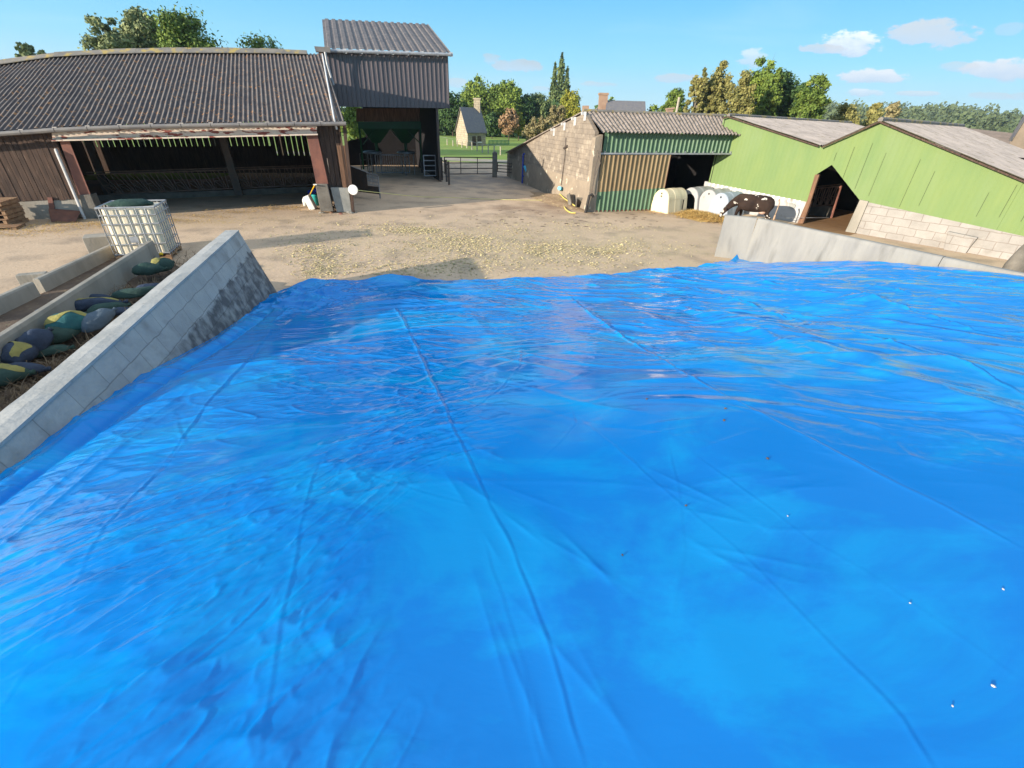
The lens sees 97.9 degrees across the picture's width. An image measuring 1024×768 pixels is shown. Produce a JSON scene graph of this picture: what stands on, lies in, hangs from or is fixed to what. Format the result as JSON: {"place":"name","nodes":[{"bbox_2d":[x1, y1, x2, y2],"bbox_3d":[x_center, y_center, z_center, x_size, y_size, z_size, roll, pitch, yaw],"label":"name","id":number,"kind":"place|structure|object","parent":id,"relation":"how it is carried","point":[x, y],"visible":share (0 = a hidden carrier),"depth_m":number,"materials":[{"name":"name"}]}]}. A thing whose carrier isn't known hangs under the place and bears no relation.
{"place":"outdoors","nodes":[
{"label":"outdoors","id":0,"kind":"place"},
{"bbox_2d":[0,256,117,331],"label":"bay floor","id":1,"kind":"structure","parent":0,"point":[11,317],"depth_m":10.35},
{"bbox_2d":[170,146,506,161],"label":"path","id":2,"kind":"structure","parent":0,"point":[470,159],"depth_m":47.79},
{"bbox_2d":[77,121,682,179],"bbox_3d":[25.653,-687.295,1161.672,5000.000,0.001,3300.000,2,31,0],"label":"ground","id":3,"kind":"structure","parent":0,"point":[450,150],"depth_m":57.19,"materials":[{"name":"green plant"}]},
{"bbox_2d":[14,42,37,56],"bbox_3d":[-41.016,-25.034,39.225,1.552,8.186,1.722,2,31,0],"label":"pale tree","id":4,"kind":"object","parent":3,"relation":"on","point":[25,49],"visible":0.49,"depth_m":37.17,"materials":[{"name":"green plant"}]},
{"bbox_2d":[77,13,145,146],"bbox_3d":[-32.160,-24.441,37.065,4.110,9.948,3.816,28,39,36],"label":"airy tree","id":5,"kind":"object","parent":3,"relation":"on","point":[109,38],"visible":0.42,"depth_m":34.87,"materials":[{"name":"green plant"}]},
{"bbox_2d":[113,3,161,47],"bbox_3d":[-31.377,-26.595,39.442,4.480,11.260,3.823,2,31,0],"label":"ash tree","id":6,"kind":"object","parent":3,"relation":"on","point":[133,26],"visible":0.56,"depth_m":36.79,"materials":[{"name":"green plant"}]},
{"bbox_2d":[143,1,228,145],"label":"oak tree","id":7,"kind":"object","parent":3,"relation":"on","point":[175,29],"visible":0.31,"depth_m":36.05,"materials":[{"name":"green plant"}]},
{"bbox_2d":[235,31,283,154],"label":"oak tree","id":8,"kind":"object","parent":3,"relation":"on","point":[261,42],"visible":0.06,"depth_m":40.37,"materials":[{"name":"green plant"}]},
{"bbox_2d":[340,107,365,140],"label":"hedge tree","id":9,"kind":"object","parent":3,"relation":"on","point":[349,117],"visible":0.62,"depth_m":50.50,"materials":[{"name":"green plant"}]},
{"bbox_2d":[439,89,466,135],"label":"broadleaf tree","id":10,"kind":"object","parent":3,"relation":"on","point":[449,116],"visible":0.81,"depth_m":98.54,"materials":[{"name":"green plant"}]},
{"bbox_2d":[339,99,597,138],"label":"hedgerow","id":11,"kind":"object","parent":3,"relation":"on","point":[442,129],"visible":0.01,"depth_m":106.42,"materials":[{"name":"green plant"}]},
{"bbox_2d":[455,98,486,145],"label":"stone hut","id":12,"kind":"object","parent":3,"relation":"on","point":[470,127],"visible":0.96,"depth_m":70.99,"materials":[{"name":"stone"}]},
{"bbox_2d":[459,73,489,114],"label":"ash tree","id":13,"kind":"object","parent":3,"relation":"on","point":[475,89],"visible":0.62,"depth_m":108.25,"materials":[{"name":"green plant"}]},
{"bbox_2d":[484,111,500,138],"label":"oak tree","id":14,"kind":"object","parent":3,"relation":"on","point":[491,125],"visible":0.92,"depth_m":95.82,"materials":[{"name":"green plant"}]},
{"bbox_2d":[482,82,504,117],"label":"ash tree","id":15,"kind":"object","parent":3,"relation":"on","point":[492,95],"visible":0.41,"depth_m":108.03,"materials":[{"name":"green plant"}]},
{"bbox_2d":[494,78,522,136],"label":"ash tree","id":16,"kind":"object","parent":3,"relation":"on","point":[510,98],"visible":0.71,"depth_m":104.66,"materials":[{"name":"green plant"}]},
{"bbox_2d":[498,108,519,139],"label":"russet tree","id":17,"kind":"object","parent":3,"relation":"on","point":[508,122],"visible":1,"depth_m":88.71,"materials":[{"name":"brown plant"}]},
{"bbox_2d":[514,112,525,140],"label":"sapling","id":18,"kind":"object","parent":3,"relation":"on","point":[519,132],"visible":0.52,"depth_m":91.15,"materials":[{"name":"green plant"}]},
{"bbox_2d":[518,93,540,128],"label":"oak tree","id":19,"kind":"object","parent":3,"relation":"on","point":[528,109],"visible":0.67,"depth_m":107.09,"materials":[{"name":"green plant"}]},
{"bbox_2d":[521,115,553,140],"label":"tree","id":20,"kind":"object","parent":3,"relation":"on","point":[533,128],"visible":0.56,"depth_m":59.76,"materials":[{"name":"beige plant"}]},
{"bbox_2d":[528,92,557,121],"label":"airy tree","id":21,"kind":"object","parent":3,"relation":"on","point":[543,105],"visible":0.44,"depth_m":108.37,"materials":[{"name":"green plant"}]},
{"bbox_2d":[548,105,567,125],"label":"tree","id":22,"kind":"object","parent":3,"relation":"on","point":[556,117],"visible":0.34,"depth_m":64.09,"materials":[{"name":"beige plant"}]},
{"bbox_2d":[546,52,570,107],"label":"poplar","id":23,"kind":"object","parent":3,"relation":"on","point":[557,92],"visible":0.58,"depth_m":139.95,"materials":[{"name":"green plant"}]},
{"bbox_2d":[560,89,581,118],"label":"maple tree","id":24,"kind":"object","parent":3,"relation":"on","point":[570,101],"visible":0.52,"depth_m":80.01,"materials":[{"name":"yellow plant"}]},
{"bbox_2d":[596,93,645,110],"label":"farmhouse","id":25,"kind":"object","parent":3,"relation":"on","point":[604,103],"visible":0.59,"depth_m":64.30,"materials":[{"name":"stone"}]},
{"bbox_2d":[647,104,665,111],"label":"bush","id":26,"kind":"object","parent":3,"relation":"on","point":[653,108],"visible":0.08,"depth_m":65.48,"materials":[{"name":"green plant"}]},
{"bbox_2d":[660,87,690,111],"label":"oak tree","id":27,"kind":"object","parent":3,"relation":"on","point":[674,94],"visible":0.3,"depth_m":67.22,"materials":[{"name":"green plant"}]},
{"bbox_2d":[683,67,710,112],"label":"birch tree","id":28,"kind":"object","parent":3,"relation":"on","point":[698,87],"visible":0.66,"depth_m":51.83,"materials":[{"name":"yellow plant"}]},
{"bbox_2d":[701,76,723,113],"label":"birch tree","id":29,"kind":"object","parent":3,"relation":"on","point":[712,98],"visible":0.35,"depth_m":52.30,"materials":[{"name":"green plant"}]},
{"bbox_2d":[700,60,733,113],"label":"birch tree","id":30,"kind":"object","parent":3,"relation":"on","point":[720,72],"visible":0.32,"depth_m":51.98,"materials":[{"name":"green plant"}]},
{"bbox_2d":[718,69,757,119],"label":"birch tree","id":31,"kind":"object","parent":3,"relation":"on","point":[740,98],"visible":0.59,"depth_m":48.98,"materials":[{"name":"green plant"}]},
{"bbox_2d":[738,56,776,114],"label":"willow tree","id":32,"kind":"object","parent":3,"relation":"on","point":[758,77],"visible":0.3,"depth_m":53.46,"materials":[{"name":"green plant"}]},
{"bbox_2d":[752,67,785,115],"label":"willow tree","id":33,"kind":"object","parent":3,"relation":"on","point":[768,99],"visible":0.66,"depth_m":52.43,"materials":[{"name":"green plant"}]},
{"bbox_2d":[775,69,801,116],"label":"willow tree","id":34,"kind":"object","parent":3,"relation":"on","point":[788,85],"visible":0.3,"depth_m":54.14,"materials":[{"name":"green plant"}]},
{"bbox_2d":[780,82,805,116],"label":"willow tree","id":35,"kind":"object","parent":3,"relation":"on","point":[793,93],"visible":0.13,"depth_m":54.04,"materials":[{"name":"green plant"}]},
{"bbox_2d":[788,73,831,118],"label":"willow tree","id":36,"kind":"object","parent":3,"relation":"on","point":[811,101],"visible":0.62,"depth_m":50.69,"materials":[{"name":"green plant"}]},
{"bbox_2d":[829,99,862,124],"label":"bush","id":37,"kind":"object","parent":3,"relation":"on","point":[847,112],"visible":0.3,"depth_m":55.62,"materials":[{"name":"yellow plant"}]},
{"bbox_2d":[860,102,885,125],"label":"bush","id":38,"kind":"object","parent":3,"relation":"on","point":[874,113],"visible":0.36,"depth_m":58.46,"materials":[{"name":"yellow plant"}]},
{"bbox_2d":[884,101,902,117],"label":"bush","id":39,"kind":"object","parent":3,"relation":"on","point":[893,110],"visible":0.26,"depth_m":82.20,"materials":[{"name":"yellow plant"}]},
{"bbox_2d":[822,97,1023,142],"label":"woodland","id":40,"kind":"object","parent":3,"relation":"on","point":[997,120],"visible":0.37,"depth_m":273.79,"materials":[{"name":"green plant"}]},
{"bbox_2d":[0,160,1006,293],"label":"yard","id":41,"kind":"structure","parent":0,"point":[35,252],"depth_m":17.64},
{"bbox_2d":[0,222,25,229],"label":"pallet","id":42,"kind":"object","parent":41,"relation":"on","point":[16,225],"visible":0.94,"depth_m":16.01,"materials":[{"name":"brown wood"}]},
{"bbox_2d":[0,218,28,224],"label":"pallet","id":43,"kind":"object","parent":42,"relation":"on","point":[24,220],"visible":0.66,"depth_m":16.61,"materials":[{"name":"brown wood"}]},
{"bbox_2d":[0,214,25,223],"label":"pallet","id":44,"kind":"object","parent":43,"relation":"on","point":[13,219],"visible":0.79,"depth_m":16.34,"materials":[{"name":"brown wood"}]},
{"bbox_2d":[0,210,24,218],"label":"pallet","id":45,"kind":"object","parent":44,"relation":"on","point":[14,214],"visible":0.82,"depth_m":16.32,"materials":[{"name":"brown wood"}]},
{"bbox_2d":[1,205,23,214],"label":"pallet","id":46,"kind":"object","parent":45,"relation":"on","point":[11,210],"visible":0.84,"depth_m":16.27,"materials":[{"name":"brown wood"}]},
{"bbox_2d":[0,201,20,210],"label":"pallet","id":47,"kind":"object","parent":46,"relation":"on","point":[11,205],"visible":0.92,"depth_m":16.25,"materials":[{"name":"brown wood"}]},
{"bbox_2d":[0,197,17,205],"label":"pallet","id":48,"kind":"object","parent":47,"relation":"on","point":[4,201],"visible":1,"depth_m":16.23,"materials":[{"name":"brown wood"}]},
{"bbox_2d":[0,282,40,314],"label":"wall","id":49,"kind":"structure","parent":41,"relation":"on","point":[16,297],"depth_m":9.98,"materials":[{"name":"concrete"}]},
{"bbox_2d":[15,271,46,285],"bbox_3d":[-11.846,-2.580,11.064,0.550,0.340,0.220,-13,34,-24],"label":"concrete block","id":50,"kind":"object","parent":41,"relation":"on","point":[22,278],"depth_m":10.92,"materials":[{"name":"concrete"}]},
{"bbox_2d":[49,208,79,221],"bbox_3d":[-17.375,-6.527,17.221,1.089,0.377,0.813,-8,32,-16],"label":"rusty sheet","id":51,"kind":"object","parent":41,"relation":"on","point":[59,215],"visible":1,"depth_m":17.21,"materials":[{"name":"metal"}]},
{"bbox_2d":[33,244,118,292],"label":"wall","id":52,"kind":"structure","parent":41,"relation":"on","point":[52,279],"depth_m":11.72,"materials":[{"name":"concrete"}]},
{"bbox_2d":[0,240,159,362],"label":"wall","id":53,"kind":"structure","parent":41,"relation":"on","point":[118,272],"depth_m":9.87,"materials":[{"name":"concrete"}]},
{"bbox_2d":[0,266,179,409],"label":"earth","id":54,"kind":"structure","parent":41,"relation":"on","point":[139,277],"depth_m":8.52,"materials":[{"name":"soil"}]},
{"bbox_2d":[0,363,36,386],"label":"gravel bag","id":55,"kind":"object","parent":54,"relation":"on","point":[11,373],"visible":0.98,"depth_m":6.90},
{"bbox_2d":[0,341,38,363],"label":"gravel bag","id":56,"kind":"object","parent":54,"relation":"on","point":[12,351],"visible":0.83,"depth_m":7.37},
{"bbox_2d":[9,362,51,375],"bbox_3d":[-7.940,-0.242,7.220,0.734,0.223,0.404,-10,33,-20],"label":"gravel bag","id":57,"kind":"object","parent":54,"relation":"on","point":[38,368],"visible":0.51,"depth_m":7.22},
{"bbox_2d":[36,344,75,357],"bbox_3d":[-8.165,-0.591,7.863,0.659,0.146,0.358,-8,32,-16],"label":"gravel bag","id":58,"kind":"object","parent":54,"relation":"on","point":[50,350],"visible":0.69,"depth_m":7.84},
{"bbox_2d":[15,327,53,351],"bbox_3d":[-8.347,-0.734,7.806,0.507,0.435,0.479,-16,35,-27],"label":"gravel bag","id":59,"kind":"object","parent":58,"relation":"on","point":[40,339],"visible":0.67,"depth_m":7.72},
{"bbox_2d":[45,326,80,344],"bbox_3d":[-8.367,-0.925,8.197,0.444,0.294,0.734,17,34,23],"label":"gravel bag","id":60,"kind":"object","parent":54,"relation":"on","point":[61,335],"visible":0.56,"depth_m":8.14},
{"bbox_2d":[0,248,195,411],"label":"dead weeds","id":61,"kind":"object","parent":54,"relation":"on","point":[52,363],"visible":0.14,"depth_m":7.76,"materials":[{"name":"plant"}]},
{"bbox_2d":[44,310,87,329],"bbox_3d":[-8.375,-1.181,8.447,0.665,0.425,0.683,2,31,0],"label":"gravel bag","id":62,"kind":"object","parent":61,"relation":"on","point":[72,319],"visible":0.61,"depth_m":8.27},
{"bbox_2d":[81,307,117,332],"bbox_3d":[-8.050,-1.260,8.672,0.446,0.348,0.695,2,31,0],"label":"gravel bag","id":63,"kind":"object","parent":61,"relation":"on","point":[98,319],"visible":0.98,"depth_m":8.54,"materials":[{"name":"plastic"}]},
{"bbox_2d":[74,297,128,310],"bbox_3d":[-8.922,-1.716,9.483,1.223,0.239,0.356,-15,35,-27],"label":"gravel bag","id":64,"kind":"object","parent":61,"relation":"on","point":[83,303],"visible":0.48,"depth_m":9.38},
{"bbox_2d":[86,301,131,312],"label":"gravel bag","id":65,"kind":"object","parent":61,"relation":"on","point":[108,305],"visible":0.55,"depth_m":9.27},
{"bbox_2d":[110,286,154,298],"bbox_3d":[-8.391,-2.064,10.033,1.043,0.204,0.354,-19,37,-31],"label":"gravel bag","id":66,"kind":"object","parent":61,"relation":"on","point":[129,293],"visible":0.69,"depth_m":9.88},
{"bbox_2d":[132,262,167,275],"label":"gravel bag","id":67,"kind":"object","parent":61,"relation":"on","point":[146,268],"visible":0.95,"depth_m":11.28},
{"bbox_2d":[150,257,174,271],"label":"gravel bag","id":68,"kind":"object","parent":61,"relation":"on","point":[164,262],"visible":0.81,"depth_m":11.62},
{"bbox_2d":[115,307,129,314],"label":"gravel bag","id":69,"kind":"object","parent":54,"relation":"on","point":[120,310],"visible":0.18,"depth_m":9.25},
{"bbox_2d":[82,233,117,252],"bbox_3d":[-12.445,-4.344,13.726,1.000,0.505,0.550,-18,36,-30],"label":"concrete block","id":70,"kind":"object","parent":41,"relation":"on","point":[94,242],"visible":0.43,"depth_m":13.40,"materials":[{"name":"concrete"}]},
{"bbox_2d":[94,199,181,259],"bbox_3d":[-11.069,-4.595,13.333,1.397,1.526,1.250,-9,33,-18],"label":"caged tank","id":71,"kind":"object","parent":41,"relation":"on","point":[131,228],"visible":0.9,"depth_m":12.88,"materials":[{"name":"plastic"}]},
{"bbox_2d":[105,199,153,206],"bbox_3d":[-11.105,-5.237,12.931,1.161,0.267,0.483,-10,33,-20],"label":"green sack","id":72,"kind":"object","parent":71,"relation":"on","point":[128,202],"visible":0.73,"depth_m":12.79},
{"bbox_2d":[0,230,276,472],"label":"concrete block wall","id":73,"kind":"structure","parent":41,"relation":"on","point":[216,286],"depth_m":5.98,"materials":[{"name":"concrete"}]},
{"bbox_2d":[0,47,354,218],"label":"cattle barn","id":74,"kind":"structure","parent":41,"relation":"on","point":[50,103],"depth_m":19.30,"materials":[{"name":"paint"}]},
{"bbox_2d":[86,165,315,194],"bbox_3d":[-15.283,-10.516,22.838,9.823,1.118,0.052,-16,35,-28],"label":"feed barrier","id":75,"kind":"object","parent":74,"relation":"on","point":[147,190],"visible":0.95,"depth_m":22.43,"materials":[{"name":"metal"}]},
{"bbox_2d":[348,185,357,194],"bbox_3d":[-7.082,-8.653,19.863,0.420,0.427,0.177,-2,31,-7],"label":"rope reel","id":76,"kind":"object","parent":74,"relation":"attached to","point":[352,189],"visible":1,"depth_m":19.80,"materials":[{"name":"white paint"}]},
{"bbox_2d":[303,194,316,209],"bbox_3d":[-9.463,-8.511,20.904,0.462,0.679,0.442,-2,31,-6],"label":"tub","id":77,"kind":"object","parent":41,"relation":"on","point":[309,202],"visible":0.98,"depth_m":20.77,"materials":[{"name":"white plastic"}]},
{"bbox_2d":[0,204,721,238],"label":"loose straw","id":78,"kind":"object","parent":41,"relation":"on","point":[168,219],"visible":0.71,"depth_m":17.02,"materials":[{"name":"plant"}]},
{"bbox_2d":[350,165,380,197],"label":"sheet gate","id":79,"kind":"structure","parent":41,"relation":"on","point":[359,177],"depth_m":24.05,"materials":[{"name":"metal"}]},
{"bbox_2d":[363,150,382,174],"bbox_3d":[-10.300,-16.481,33.198,1.400,1.640,1.379,2,31,0],"label":"metal frame","id":80,"kind":"object","parent":41,"relation":"on","point":[370,152],"visible":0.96,"depth_m":32.66,"materials":[{"name":"metal"}]},
{"bbox_2d":[314,18,452,181],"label":"barn","id":81,"kind":"structure","parent":41,"relation":"on","point":[402,82],"depth_m":28.16,"materials":[{"name":"metal"}]},
{"bbox_2d":[358,121,421,168],"bbox_3d":[-8.945,-17.603,32.771,4.379,3.098,2.314,-8,32,-16],"label":"feed hopper","id":82,"kind":"object","parent":81,"relation":"in","point":[405,132],"visible":0.91,"depth_m":31.59,"materials":[{"name":"metal"}]},
{"bbox_2d":[423,155,435,175],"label":"stall gate","id":83,"kind":"structure","parent":81,"relation":"attached to","point":[424,165],"depth_m":31.79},
{"bbox_2d":[397,150,415,174],"bbox_3d":[-7.976,-16.815,33.873,1.400,1.670,1.379,2,31,0],"label":"metal frame","id":84,"kind":"object","parent":41,"relation":"on","point":[406,152],"visible":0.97,"depth_m":33.32,"materials":[{"name":"metal"}]},
{"bbox_2d":[375,154,409,172],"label":"stall gate","id":85,"kind":"structure","parent":84,"relation":"attached to","point":[391,163],"depth_m":33.61,"materials":[{"name":"metal"}]},
{"bbox_2d":[358,190,511,199],"bbox_3d":[-2.459,-10.042,23.456,11.653,1.027,2.134,-15,35,-27],"label":"fence rope","id":86,"kind":"object","parent":41,"relation":"on","point":[443,197],"visible":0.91,"depth_m":22.91,"materials":[{"name":"yellow"}]},
{"bbox_2d":[203,211,717,284],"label":"maize scraps","id":87,"kind":"object","parent":41,"relation":"on","point":[457,245],"visible":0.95,"depth_m":15.61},
{"bbox_2d":[492,151,496,176],"bbox_3d":[-1.327,-16.914,34.331,0.360,1.797,0.360,2,31,0],"label":"gate post","id":88,"kind":"object","parent":41,"relation":"on","point":[494,163],"visible":0.99,"depth_m":34.17,"materials":[{"name":"stone"}]},
{"bbox_2d":[444,157,491,174],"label":"field gate","id":89,"kind":"structure","parent":88,"relation":"attached to","point":[477,162],"depth_m":33.64,"materials":[{"name":"metal"}]},
{"bbox_2d":[0,255,1023,767],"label":"silage sheet","id":90,"kind":"object","parent":41,"relation":"on","point":[390,521],"visible":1,"depth_m":2.13,"materials":[{"name":"plastic"}]},
{"bbox_2d":[476,210,657,226],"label":"dung spots","id":91,"kind":"object","parent":41,"relation":"on","point":[566,223],"visible":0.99,"depth_m":20.45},
{"bbox_2d":[567,193,574,204],"bbox_3d":[3.371,-9.925,23.986,0.770,0.662,0.530,-13,34,-24],"label":"trough piece","id":92,"kind":"object","parent":41,"relation":"on","point":[570,198],"visible":0.44,"depth_m":23.91,"materials":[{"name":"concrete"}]},
{"bbox_2d":[506,109,740,212],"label":"block shed","id":93,"kind":"structure","parent":41,"relation":"on","point":[629,160],"depth_m":22.91,"materials":[{"name":"metal"}]},
{"bbox_2d":[595,155,670,211],"bbox_3d":[6.162,-10.199,22.714,3.913,2.694,0.098,-8,32,-16],"label":"sliding door","id":94,"kind":"structure","parent":93,"relation":"in","point":[622,176],"depth_m":22.64,"materials":[{"name":"beige metal"}]},
{"bbox_2d":[651,188,686,213],"bbox_3d":[8.367,-9.751,23.573,1.662,1.137,1.186,-20,37,-32],"label":"calf hutch","id":95,"kind":"object","parent":41,"relation":"on","point":[670,200],"visible":0.98,"depth_m":23.18,"materials":[{"name":"beige plastic"}]},
{"bbox_2d":[668,209,724,223],"bbox_3d":[10.020,-8.531,22.409,4.770,0.300,3.822,21,35,28],"label":"loose straw","id":96,"kind":"object","parent":41,"relation":"on","point":[705,214],"visible":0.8,"depth_m":22.17,"materials":[{"name":"plant"}]},
{"bbox_2d":[686,186,712,209],"bbox_3d":[10.278,-10.272,24.567,1.650,1.137,1.186,-20,37,-32],"label":"calf hutch","id":97,"kind":"object","parent":41,"relation":"on","point":[694,194],"visible":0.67,"depth_m":24.04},
{"bbox_2d":[699,188,730,211],"bbox_3d":[10.996,-9.925,24.030,1.662,1.137,1.186,-20,37,-32],"label":"calf hutch","id":98,"kind":"object","parent":41,"relation":"on","point":[706,197],"visible":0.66,"depth_m":23.64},
{"bbox_2d":[708,191,743,215],"bbox_3d":[11.174,-9.346,23.070,1.662,1.137,1.186,-20,37,-32],"label":"calf hutch","id":99,"kind":"object","parent":41,"relation":"on","point":[719,202],"visible":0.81,"depth_m":22.63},
{"bbox_2d":[718,193,779,220],"bbox_3d":[11.080,-8.193,20.892,2.430,1.312,0.683,18,34,25],"label":"cow","id":100,"kind":"object","parent":41,"relation":"on","point":[763,204],"visible":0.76,"depth_m":20.53},
{"bbox_2d":[704,113,1023,259],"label":"green barn","id":101,"kind":"structure","parent":41,"relation":"on","point":[901,179],"depth_m":19.17,"materials":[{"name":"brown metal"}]},
{"bbox_2d":[714,214,1023,275],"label":"concrete wall","id":102,"kind":"structure","parent":41,"relation":"on","point":[768,241],"depth_m":13.74,"materials":[{"name":"concrete"}]},
{"bbox_2d":[935,128,1011,153],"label":"storage barn","id":103,"kind":"structure","parent":41,"relation":"on","point":[1003,136],"depth_m":28.68,"materials":[{"name":"metal"}]},
{"bbox_2d":[1002,244,1023,271],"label":"boulder","id":104,"kind":"object","parent":41,"relation":"on","point":[1015,261],"visible":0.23,"depth_m":12.54,"materials":[{"name":"concrete"}]},
{"bbox_2d":[1008,116,1023,148],"bbox_3d":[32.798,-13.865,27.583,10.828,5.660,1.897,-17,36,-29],"label":"stone barn","id":105,"kind":"structure","parent":41,"relation":"on","point":[1016,139],"depth_m":24.85,"materials":[{"name":"stone"}]},
{"bbox_2d":[0,0,1023,114],"label":"sky","id":106,"kind":"structure","parent":0,"point":[918,52],"materials":[{"name":"blue"}]},
{"bbox_2d":[530,191,592,213],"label":"earth bank","id":107,"kind":"structure","parent":0,"point":[556,200],"depth_m":25.02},
{"bbox_2d":[793,209,855,234],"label":"barn floor","id":108,"kind":"structure","parent":0,"point":[838,221],"depth_m":22.26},
{"bbox_2d":[808,184,841,217],"bbox_3d":[16.495,-9.759,23.586,0.206,1.668,1.472,-20,37,-32],"label":"feed barrier","id":109,"kind":"object","parent":108,"relation":"on","point":[825,210],"visible":0.91,"depth_m":23.54,"materials":[{"name":"metal"}]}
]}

